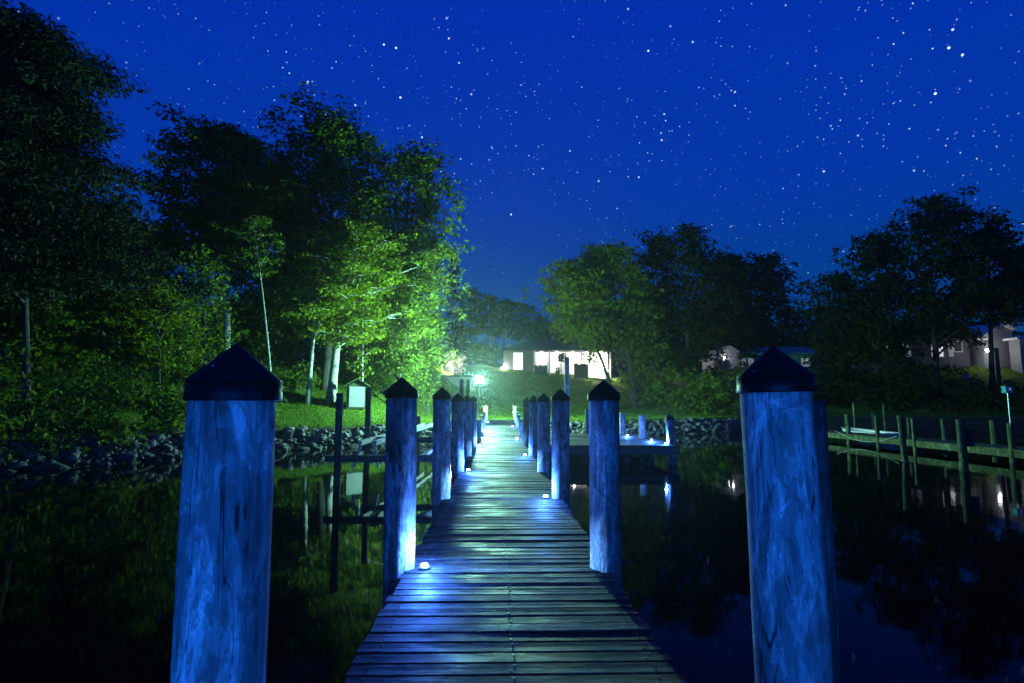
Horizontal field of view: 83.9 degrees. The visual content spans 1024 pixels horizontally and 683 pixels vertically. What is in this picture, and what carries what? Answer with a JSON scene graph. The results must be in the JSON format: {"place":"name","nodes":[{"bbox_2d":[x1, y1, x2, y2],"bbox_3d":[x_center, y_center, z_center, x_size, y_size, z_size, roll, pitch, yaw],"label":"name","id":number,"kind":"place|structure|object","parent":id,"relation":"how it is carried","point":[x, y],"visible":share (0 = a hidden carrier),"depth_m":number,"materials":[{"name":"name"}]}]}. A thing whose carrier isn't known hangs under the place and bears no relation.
{"place":"outdoors","nodes":[
{"label":"outdoors","id":0,"kind":"place"},
{"bbox_2d":[0,428,1023,682],"bbox_3d":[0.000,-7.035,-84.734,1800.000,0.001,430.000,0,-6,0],"label":"water","id":1,"kind":"structure","parent":0,"point":[928,544],"depth_m":7.58,"materials":[{"name":"black liquid"}]},
{"bbox_2d":[170,344,282,682],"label":"dock piling","id":2,"kind":"object","parent":1,"relation":"in","point":[233,394],"visible":1,"depth_m":1.63,"materials":[{"name":"grey wood"}]},
{"bbox_2d":[333,393,342,490],"bbox_3d":[-4.223,3.223,13.731,0.183,3.939,0.182,0,-6,0],"label":"lift piling","id":3,"kind":"object","parent":1,"relation":"in","point":[338,444],"visible":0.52,"depth_m":13.76,"materials":[{"name":"brown wood"}]},
{"bbox_2d":[363,388,371,474],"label":"lift piling","id":4,"kind":"object","parent":1,"relation":"in","point":[367,426],"visible":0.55,"depth_m":16.97,"materials":[{"name":"brown wood"}]},
{"bbox_2d":[325,423,432,467],"bbox_3d":[-2.925,3.500,20.091,3.350,0.868,12.301,0,-6,0],"label":"boat lift","id":5,"kind":"object","parent":4,"relation":"attached to","point":[426,456],"visible":0.55,"depth_m":15.10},
{"bbox_2d":[382,377,417,608],"bbox_3d":[-0.995,2.450,4.966,0.302,4.275,0.302,0,-6,0],"label":"dock piling","id":6,"kind":"object","parent":1,"relation":"in","point":[399,519],"visible":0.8,"depth_m":4.99,"materials":[{"name":"grey wood"}]},
{"bbox_2d":[432,387,451,519],"bbox_3d":[-1.078,2.843,8.645,0.298,4.283,0.297,0,-6,0],"label":"dock piling","id":7,"kind":"object","parent":1,"relation":"in","point":[441,456],"visible":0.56,"depth_m":8.66,"materials":[{"name":"grey wood"}]},
{"bbox_2d":[451,393,464,485],"bbox_3d":[-1.154,3.219,12.024,0.293,4.261,0.293,0,-6,0],"label":"dock piling","id":8,"kind":"object","parent":1,"relation":"in","point":[457,441],"visible":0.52,"depth_m":12.05,"materials":[{"name":"grey wood"}]},
{"bbox_2d":[464,395,471,463],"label":"dock piling","id":9,"kind":"object","parent":1,"relation":"in","point":[468,426],"visible":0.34,"depth_m":15.53,"materials":[{"name":"grey wood"}]},
{"bbox_2d":[471,396,476,448],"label":"dock piling","id":10,"kind":"object","parent":1,"relation":"in","point":[474,421],"visible":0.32,"depth_m":19.12,"materials":[{"name":"grey wood"}]},
{"bbox_2d":[523,397,528,445],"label":"dock piling","id":11,"kind":"object","parent":1,"relation":"in","point":[525,421],"visible":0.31,"depth_m":19.12,"materials":[{"name":"grey wood"}]},
{"bbox_2d":[528,395,537,458],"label":"dock piling","id":12,"kind":"object","parent":1,"relation":"in","point":[533,403],"visible":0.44,"depth_m":15.53,"materials":[{"name":"grey wood"}]},
{"bbox_2d":[537,393,549,477],"bbox_3d":[0.666,3.225,12.023,0.289,4.247,0.289,0,-6,0],"label":"dock piling","id":13,"kind":"object","parent":1,"relation":"in","point":[543,431],"visible":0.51,"depth_m":12.06,"materials":[{"name":"grey wood"}]},
{"bbox_2d":[551,389,569,509],"bbox_3d":[0.742,2.854,8.644,0.293,4.261,0.293,0,-6,0],"label":"dock piling","id":14,"kind":"object","parent":1,"relation":"in","point":[560,399],"visible":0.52,"depth_m":8.67,"materials":[{"name":"grey wood"}]},
{"bbox_2d":[565,357,569,435],"bbox_3d":[2.455,3.731,25.246,0.215,6.079,0.213,0,-6,0],"label":"lift pole","id":15,"kind":"object","parent":1,"relation":"in","point":[567,376],"visible":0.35,"depth_m":25.37,"materials":[{"name":"grey wood"}]},
{"bbox_2d":[588,380,621,588],"bbox_3d":[0.826,2.462,4.965,0.298,4.251,0.297,0,-6,0],"label":"dock piling","id":16,"kind":"object","parent":1,"relation":"in","point":[604,399],"visible":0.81,"depth_m":4.99,"materials":[{"name":"grey wood"}]},
{"bbox_2d":[638,415,645,438],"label":"platform piling","id":17,"kind":"object","parent":1,"relation":"in","point":[642,432],"visible":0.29,"depth_m":23.25,"materials":[{"name":"grey wood"}]},
{"bbox_2d":[665,414,676,464],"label":"platform piling","id":18,"kind":"object","parent":1,"relation":"in","point":[670,430],"visible":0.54,"depth_m":19.61,"materials":[{"name":"grey wood"}]},
{"bbox_2d":[550,433,680,464],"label":"platform","id":19,"kind":"structure","parent":18,"relation":"attached to","point":[632,444],"depth_m":19.50,"materials":[{"name":"grey wood"}]},
{"bbox_2d":[736,346,833,682],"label":"dock piling","id":20,"kind":"object","parent":1,"relation":"in","point":[776,387],"visible":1,"depth_m":1.95,"materials":[{"name":"grey wood"}]},
{"bbox_2d":[813,401,840,682],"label":"mooring piling","id":21,"kind":"object","parent":1,"relation":"in","point":[820,422],"visible":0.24,"depth_m":2.38,"materials":[{"name":"brown wood"}]},
{"bbox_2d":[841,427,898,435],"bbox_3d":[19.600,5.150,31.635,1.412,0.650,3.918,0,-6,-4],"label":"rowing boat","id":22,"kind":"object","parent":1,"relation":"on","point":[859,430],"visible":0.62,"depth_m":31.10,"materials":[{"name":"white paint"}]},
{"bbox_2d":[874,415,880,446],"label":"mooring piling","id":23,"kind":"object","parent":1,"relation":"in","point":[877,430],"visible":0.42,"depth_m":27.13,"materials":[{"name":"brown wood"}]},
{"bbox_2d":[828,430,1023,458],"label":"neighbour dock","id":24,"kind":"object","parent":23,"relation":"attached to","point":[990,449],"visible":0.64,"depth_m":23.74,"materials":[{"name":"brown wood"}]},
{"bbox_2d":[897,415,908,462],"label":"mooring piling","id":25,"kind":"object","parent":1,"relation":"in","point":[902,437],"visible":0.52,"depth_m":20.29,"materials":[{"name":"brown wood"}]},
{"bbox_2d":[956,419,974,470],"bbox_3d":[14.130,4.029,17.669,0.424,3.181,0.239,0,-6,0],"label":"mooring piling","id":26,"kind":"object","parent":1,"relation":"in","point":[965,438],"visible":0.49,"depth_m":17.68,"materials":[{"name":"brown wood"}]},
{"bbox_2d":[989,420,997,443],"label":"mooring piling","id":27,"kind":"object","parent":1,"relation":"in","point":[993,432],"visible":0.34,"depth_m":24.64,"materials":[{"name":"brown wood"}]},
{"bbox_2d":[1006,423,1017,463],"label":"mooring piling","id":28,"kind":"object","parent":1,"relation":"in","point":[1011,438],"visible":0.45,"depth_m":19.88,"materials":[{"name":"brown wood"}]},
{"bbox_2d":[0,343,1023,471],"bbox_3d":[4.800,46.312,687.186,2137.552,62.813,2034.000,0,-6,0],"label":"ground","id":29,"kind":"structure","parent":0,"point":[978,417],"depth_m":46.88,"materials":[{"name":"green plant"}]},
{"bbox_2d":[0,365,58,465],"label":"shrub","id":30,"kind":"object","parent":29,"relation":"on","point":[4,433],"visible":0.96,"depth_m":17.64,"materials":[{"name":"green plant"}]},
{"bbox_2d":[0,335,85,440],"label":"shrub","id":31,"kind":"object","parent":29,"relation":"on","point":[8,382],"visible":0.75,"depth_m":19.58,"materials":[{"name":"green plant"}]},
{"bbox_2d":[17,387,96,461],"bbox_3d":[-14.983,2.801,18.913,2.312,2.606,2.224,-5,-8,40],"label":"shrub","id":32,"kind":"object","parent":29,"relation":"on","point":[61,427],"visible":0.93,"depth_m":18.80,"materials":[{"name":"green plant"}]},
{"bbox_2d":[0,312,117,404],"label":"shrub","id":33,"kind":"object","parent":29,"relation":"on","point":[34,365],"visible":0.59,"depth_m":23.97,"materials":[{"name":"green plant"}]},
{"bbox_2d":[0,252,161,370],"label":"broadleaf tree","id":34,"kind":"object","parent":29,"relation":"on","point":[40,307],"visible":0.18,"depth_m":29.58,"materials":[{"name":"green plant"}]},
{"bbox_2d":[41,350,158,435],"bbox_3d":[-15.485,2.098,21.923,3.914,3.355,3.136,2,-7,-21],"label":"shrub","id":35,"kind":"object","parent":29,"relation":"on","point":[101,393],"visible":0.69,"depth_m":21.25,"materials":[{"name":"green plant"}]},
{"bbox_2d":[49,211,152,407],"bbox_3d":[-18.013,-1.433,25.400,4.495,8.873,3.779,-3,-7,25],"label":"broadleaf tree","id":36,"kind":"object","parent":29,"relation":"on","point":[99,320],"visible":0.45,"depth_m":24.92,"materials":[{"name":"green plant"}]},
{"bbox_2d":[0,0,229,425],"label":"broadleaf tree","id":37,"kind":"object","parent":29,"relation":"on","point":[44,111],"visible":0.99,"depth_m":21.18,"materials":[{"name":"green plant"}]},
{"bbox_2d":[76,390,162,452],"bbox_3d":[-13.911,2.882,20.524,2.189,2.276,2.662,-5,-8,41],"label":"shrub","id":38,"kind":"object","parent":29,"relation":"on","point":[112,437],"visible":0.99,"depth_m":20.33,"materials":[{"name":"green plant"}]},
{"bbox_2d":[71,320,177,404],"bbox_3d":[-17.954,0.928,26.387,4.375,4.086,4.292,2,-6,-15],"label":"shrub","id":39,"kind":"object","parent":29,"relation":"on","point":[128,377],"visible":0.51,"depth_m":26.15,"materials":[{"name":"green plant"}]},
{"bbox_2d":[132,390,182,433],"bbox_3d":[-13.910,2.783,22.327,1.708,1.748,1.702,0,-6,0],"label":"shrub","id":40,"kind":"object","parent":29,"relation":"on","point":[162,415],"visible":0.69,"depth_m":22.21,"materials":[{"name":"green plant"}]},
{"bbox_2d":[106,216,212,365],"bbox_3d":[-24.258,-3.353,38.571,9.637,10.514,6.814,-2,-6,18],"label":"broadleaf tree","id":41,"kind":"object","parent":29,"relation":"on","point":[164,274],"visible":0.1,"depth_m":38.12,"materials":[{"name":"green plant"}]},
{"bbox_2d":[125,357,195,434],"bbox_3d":[-13.668,2.262,22.963,3.807,3.346,2.995,-4,-7,32],"label":"shrub","id":42,"kind":"object","parent":29,"relation":"on","point":[172,409],"visible":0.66,"depth_m":22.49,"materials":[{"name":"green plant"}]},
{"bbox_2d":[100,275,223,412],"bbox_3d":[-15.922,0.201,25.498,4.389,6.325,4.297,0,-6,0],"label":"tree","id":43,"kind":"object","parent":29,"relation":"on","point":[149,341],"visible":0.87,"depth_m":25.40,"materials":[{"name":"green plant"}]},
{"bbox_2d":[152,244,240,394],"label":"broadleaf tree","id":44,"kind":"object","parent":29,"relation":"on","point":[204,328],"visible":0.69,"depth_m":28.30,"materials":[{"name":"green plant"}]},
{"bbox_2d":[102,101,307,352],"bbox_3d":[-18.770,-5.778,35.532,12.340,16.941,10.276,4,-7,-32],"label":"broadleaf tree","id":45,"kind":"object","parent":29,"relation":"on","point":[230,150],"visible":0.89,"depth_m":34.49,"materials":[{"name":"green plant"}]},
{"bbox_2d":[211,215,288,371],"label":"broadleaf tree","id":46,"kind":"object","parent":29,"relation":"on","point":[256,249],"visible":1,"depth_m":29.95,"materials":[{"name":"green plant"}]},
{"bbox_2d":[185,169,337,366],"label":"broadleaf tree","id":47,"kind":"object","parent":29,"relation":"on","point":[251,314],"visible":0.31,"depth_m":42.98,"materials":[{"name":"green plant"}]},
{"bbox_2d":[276,360,323,391],"bbox_3d":[-13.714,2.373,35.862,3.707,2.367,3.762,0,-6,0],"label":"shrub","id":48,"kind":"object","parent":29,"relation":"on","point":[291,380],"visible":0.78,"depth_m":35.56,"materials":[{"name":"green plant"}]},
{"bbox_2d":[277,252,364,404],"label":"maple tree","id":49,"kind":"object","parent":29,"relation":"on","point":[313,335],"visible":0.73,"depth_m":33.02,"materials":[{"name":"green plant"}]},
{"bbox_2d":[221,80,442,389],"bbox_3d":[-11.909,-6.668,37.963,13.016,19.820,12.049,-2,-6,17],"label":"broadleaf tree","id":50,"kind":"object","parent":29,"relation":"on","point":[336,133],"visible":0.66,"depth_m":37.26,"materials":[{"name":"green plant"}]},
{"bbox_2d":[270,217,441,383],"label":"broadleaf tree","id":51,"kind":"object","parent":29,"relation":"on","point":[344,354],"visible":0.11,"depth_m":46.80,"materials":[{"name":"green plant"}]},
{"bbox_2d":[343,378,369,408],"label":"pump shed","id":52,"kind":"structure","parent":29,"relation":"on","point":[355,394],"depth_m":32.89,"materials":[{"name":"grey"}]},
{"bbox_2d":[349,387,364,406],"bbox_3d":[-8.968,3.195,32.899,0.860,1.170,0.038,2,-6,-18],"label":"door","id":53,"kind":"structure","parent":52,"relation":"in","point":[356,394],"depth_m":32.88,"materials":[{"name":"grey"}]},
{"bbox_2d":[275,214,440,402],"bbox_3d":[-9.458,-1.955,34.656,9.873,11.391,9.358,0,-6,0],"label":"maple tree","id":54,"kind":"object","parent":29,"relation":"on","point":[359,235],"visible":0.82,"depth_m":34.08,"materials":[{"name":"green plant"}]},
{"bbox_2d":[336,296,384,409],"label":"sapling","id":55,"kind":"object","parent":29,"relation":"on","point":[365,302],"visible":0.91,"depth_m":33.59,"materials":[{"name":"green plant"}]},
{"bbox_2d":[0,418,741,469],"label":"rocks","id":56,"kind":"object","parent":29,"relation":"on","point":[684,425],"visible":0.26,"depth_m":26.52,"materials":[{"name":"grey stone"}]},
{"bbox_2d":[356,366,405,394],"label":"shrub","id":57,"kind":"object","parent":29,"relation":"on","point":[384,387],"visible":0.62,"depth_m":39.56,"materials":[{"name":"green plant"}]},
{"bbox_2d":[340,137,474,379],"bbox_3d":[-7.191,-4.838,39.798,9.271,18.815,9.213,0,-6,0],"label":"broadleaf tree","id":58,"kind":"object","parent":29,"relation":"on","point":[425,166],"visible":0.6,"depth_m":39.51,"materials":[{"name":"green plant"}]},
{"bbox_2d":[364,224,472,392],"bbox_3d":[-6.001,-1.607,37.369,6.845,12.272,5.666,6,-8,-42],"label":"broadleaf tree","id":59,"kind":"object","parent":29,"relation":"on","point":[406,354],"visible":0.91,"depth_m":37.00,"materials":[{"name":"green plant"}]},
{"bbox_2d":[370,312,466,366],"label":"woodland tree","id":60,"kind":"object","parent":29,"relation":"on","point":[448,324],"visible":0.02,"depth_m":120.36,"materials":[{"name":"green plant"}]},
{"bbox_2d":[412,362,443,415],"bbox_3d":[-5.810,3.241,38.489,2.269,3.758,2.704,-5,-8,36],"label":"shrub","id":61,"kind":"object","parent":29,"relation":"on","point":[424,386],"visible":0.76,"depth_m":38.29,"materials":[{"name":"green plant"}]},
{"bbox_2d":[441,250,466,353],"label":"pine tree","id":62,"kind":"object","parent":29,"relation":"on","point":[457,326],"visible":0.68,"depth_m":72.76,"materials":[{"name":"green plant"}]},
{"bbox_2d":[440,352,467,373],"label":"tree","id":63,"kind":"object","parent":29,"relation":"on","point":[458,365],"visible":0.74,"depth_m":66.09,"materials":[{"name":"green plant"}]},
{"bbox_2d":[432,322,483,363],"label":"tree","id":64,"kind":"object","parent":29,"relation":"on","point":[465,333],"visible":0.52,"depth_m":85.93,"materials":[{"name":"green plant"}]},
{"bbox_2d":[443,375,475,388],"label":"terrace","id":65,"kind":"structure","parent":29,"relation":"on","point":[454,380],"depth_m":59.89,"materials":[{"name":"stone"}]},
{"bbox_2d":[448,286,502,362],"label":"tree","id":66,"kind":"object","parent":29,"relation":"on","point":[470,314],"visible":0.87,"depth_m":96.57,"materials":[{"name":"green plant"}]},
{"bbox_2d":[466,339,507,363],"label":"tree","id":67,"kind":"object","parent":29,"relation":"on","point":[485,353],"visible":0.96,"depth_m":83.57,"materials":[{"name":"green plant"}]},
{"bbox_2d":[475,293,509,346],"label":"tree","id":68,"kind":"object","parent":29,"relation":"on","point":[488,330],"visible":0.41,"depth_m":102.36,"materials":[{"name":"green plant"}]},
{"bbox_2d":[484,297,526,346],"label":"tree","id":69,"kind":"object","parent":29,"relation":"on","point":[506,308],"visible":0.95,"depth_m":100.43,"materials":[{"name":"green plant"}]},
{"bbox_2d":[275,360,738,427],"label":"grass","id":70,"kind":"structure","parent":29,"relation":"on","point":[429,418],"depth_m":51.03,"materials":[{"name":"plant"}]},
{"bbox_2d":[344,419,686,682],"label":"dock","id":71,"kind":"object","parent":29,"relation":"on","point":[510,585],"visible":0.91,"depth_m":4.14,"materials":[{"name":"wood"}]},
{"bbox_2d":[507,301,552,340],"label":"tree","id":72,"kind":"object","parent":29,"relation":"on","point":[526,319],"visible":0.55,"depth_m":106.14,"materials":[{"name":"green plant"}]},
{"bbox_2d":[520,316,568,339],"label":"pine tree","id":73,"kind":"object","parent":29,"relation":"on","point":[541,322],"visible":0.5,"depth_m":107.91,"materials":[{"name":"green plant"}]},
{"bbox_2d":[500,336,614,380],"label":"ranch house","id":74,"kind":"structure","parent":29,"relation":"on","point":[525,356],"depth_m":79.80,"materials":[{"name":"white paint"}]},
{"bbox_2d":[513,352,522,369],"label":"window","id":75,"kind":"structure","parent":74,"relation":"in","point":[517,356],"depth_m":78.53,"materials":[{"name":"glass"}]},
{"bbox_2d":[535,352,546,365],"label":"window","id":76,"kind":"structure","parent":74,"relation":"in","point":[540,358],"depth_m":80.18,"materials":[{"name":"glass"}]},
{"bbox_2d":[550,352,558,372],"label":"window","id":77,"kind":"structure","parent":74,"relation":"in","point":[554,362],"depth_m":80.14,"materials":[{"name":"glass"}]},
{"bbox_2d":[519,257,612,386],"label":"broadleaf tree","id":78,"kind":"object","parent":29,"relation":"on","point":[571,327],"visible":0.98,"depth_m":53.80,"materials":[{"name":"green plant"}]},
{"bbox_2d":[573,363,588,377],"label":"planter","id":79,"kind":"object","parent":29,"relation":"on","point":[580,370],"visible":0.99,"depth_m":76.52,"materials":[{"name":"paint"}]},
{"bbox_2d":[540,323,625,367],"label":"woodland tree","id":80,"kind":"object","parent":29,"relation":"on","point":[614,360],"visible":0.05,"depth_m":113.79,"materials":[{"name":"green plant"}]},
{"bbox_2d":[540,238,670,407],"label":"broadleaf tree","id":81,"kind":"object","parent":29,"relation":"on","point":[609,258],"visible":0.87,"depth_m":57.46,"materials":[{"name":"green plant"}]},
{"bbox_2d":[620,361,683,408],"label":"shrub","id":82,"kind":"object","parent":29,"relation":"on","point":[639,397],"visible":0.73,"depth_m":57.37,"materials":[{"name":"green plant"}]},
{"bbox_2d":[612,278,693,402],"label":"broadleaf tree","id":83,"kind":"object","parent":29,"relation":"on","point":[654,360],"visible":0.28,"depth_m":61.37,"materials":[{"name":"green plant"}]},
{"bbox_2d":[604,227,703,396],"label":"broadleaf tree","id":84,"kind":"object","parent":29,"relation":"on","point":[653,255],"visible":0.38,"depth_m":66.02,"materials":[{"name":"green plant"}]},
{"bbox_2d":[643,364,704,412],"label":"shrub","id":85,"kind":"object","parent":29,"relation":"on","point":[668,404],"visible":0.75,"depth_m":51.63,"materials":[{"name":"green plant"}]},
{"bbox_2d":[652,221,743,405],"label":"broadleaf tree","id":86,"kind":"object","parent":29,"relation":"on","point":[694,261],"visible":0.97,"depth_m":60.06,"materials":[{"name":"green plant"}]},
{"bbox_2d":[671,367,742,416],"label":"shrub","id":87,"kind":"object","parent":29,"relation":"on","point":[721,399],"visible":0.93,"depth_m":46.16,"materials":[{"name":"green plant"}]},
{"bbox_2d":[712,354,732,372],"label":"shrub","id":88,"kind":"object","parent":29,"relation":"on","point":[727,366],"visible":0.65,"depth_m":68.80,"materials":[{"name":"green plant"}]},
{"bbox_2d":[683,251,775,371],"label":"broadleaf tree","id":89,"kind":"object","parent":29,"relation":"on","point":[714,289],"visible":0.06,"depth_m":85.31,"materials":[{"name":"green plant"}]},
{"bbox_2d":[691,249,784,367],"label":"broadleaf tree","id":90,"kind":"object","parent":29,"relation":"on","point":[748,325],"visible":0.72,"depth_m":73.50,"materials":[{"name":"green plant"}]},
{"bbox_2d":[701,345,819,371],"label":"cottage","id":91,"kind":"structure","parent":29,"relation":"on","point":[791,352],"depth_m":72.17,"materials":[{"name":"grey"}]},
{"bbox_2d":[733,251,813,349],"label":"broadleaf tree","id":92,"kind":"object","parent":29,"relation":"on","point":[775,301],"visible":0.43,"depth_m":85.19,"materials":[{"name":"green plant"}]},
{"bbox_2d":[776,311,829,364],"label":"woodland tree","id":93,"kind":"object","parent":29,"relation":"on","point":[802,331],"visible":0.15,"depth_m":122.55,"materials":[{"name":"green plant"}]},
{"bbox_2d":[786,264,888,379],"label":"broadleaf tree","id":94,"kind":"object","parent":29,"relation":"on","point":[841,344],"visible":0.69,"depth_m":59.96,"materials":[{"name":"green plant"}]},
{"bbox_2d":[812,352,884,407],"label":"shrub","id":95,"kind":"object","parent":29,"relation":"on","point":[844,397],"visible":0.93,"depth_m":53.23,"materials":[{"name":"green plant"}]},
{"bbox_2d":[822,228,949,395],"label":"broadleaf tree","id":96,"kind":"object","parent":29,"relation":"on","point":[884,338],"visible":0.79,"depth_m":56.03,"materials":[{"name":"green plant"}]},
{"bbox_2d":[833,347,945,413],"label":"shrub","id":97,"kind":"object","parent":29,"relation":"on","point":[893,400],"visible":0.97,"depth_m":51.07,"materials":[{"name":"green plant"}]},
{"bbox_2d":[817,320,973,373],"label":"dark house","id":98,"kind":"structure","parent":29,"relation":"on","point":[958,356],"depth_m":61.18,"materials":[{"name":"grey"}]},
{"bbox_2d":[858,183,1023,396],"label":"broadleaf tree","id":99,"kind":"object","parent":29,"relation":"on","point":[932,225],"visible":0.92,"depth_m":53.62,"materials":[{"name":"green plant"}]},
{"bbox_2d":[913,363,994,413],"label":"shrub","id":100,"kind":"object","parent":29,"relation":"on","point":[960,399],"visible":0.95,"depth_m":50.55,"materials":[{"name":"green plant"}]},
{"bbox_2d":[937,213,1023,389],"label":"broadleaf tree","id":101,"kind":"object","parent":29,"relation":"on","point":[1005,250],"visible":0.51,"depth_m":54.89,"materials":[{"name":"green plant"}]},
{"bbox_2d":[965,319,1023,372],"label":"white house","id":102,"kind":"structure","parent":29,"relation":"on","point":[1011,349],"depth_m":60.22,"materials":[{"name":"grey"}]},
{"bbox_2d":[970,379,1023,413],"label":"shrub","id":103,"kind":"object","parent":29,"relation":"on","point":[1016,399],"visible":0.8,"depth_m":49.59,"materials":[{"name":"green plant"}]},
{"bbox_2d":[994,348,1001,384],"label":"yard post","id":104,"kind":"object","parent":29,"relation":"on","point":[997,363],"visible":0.75,"depth_m":55.99,"materials":[{"name":"paint"}]},
{"bbox_2d":[988,244,1023,326],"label":"broadleaf tree","id":105,"kind":"object","parent":29,"relation":"on","point":[1009,280],"visible":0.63,"depth_m":53.84,"materials":[{"name":"green plant"}]},
{"bbox_2d":[0,0,1023,372],"label":"sky","id":106,"kind":"structure","parent":0,"point":[793,128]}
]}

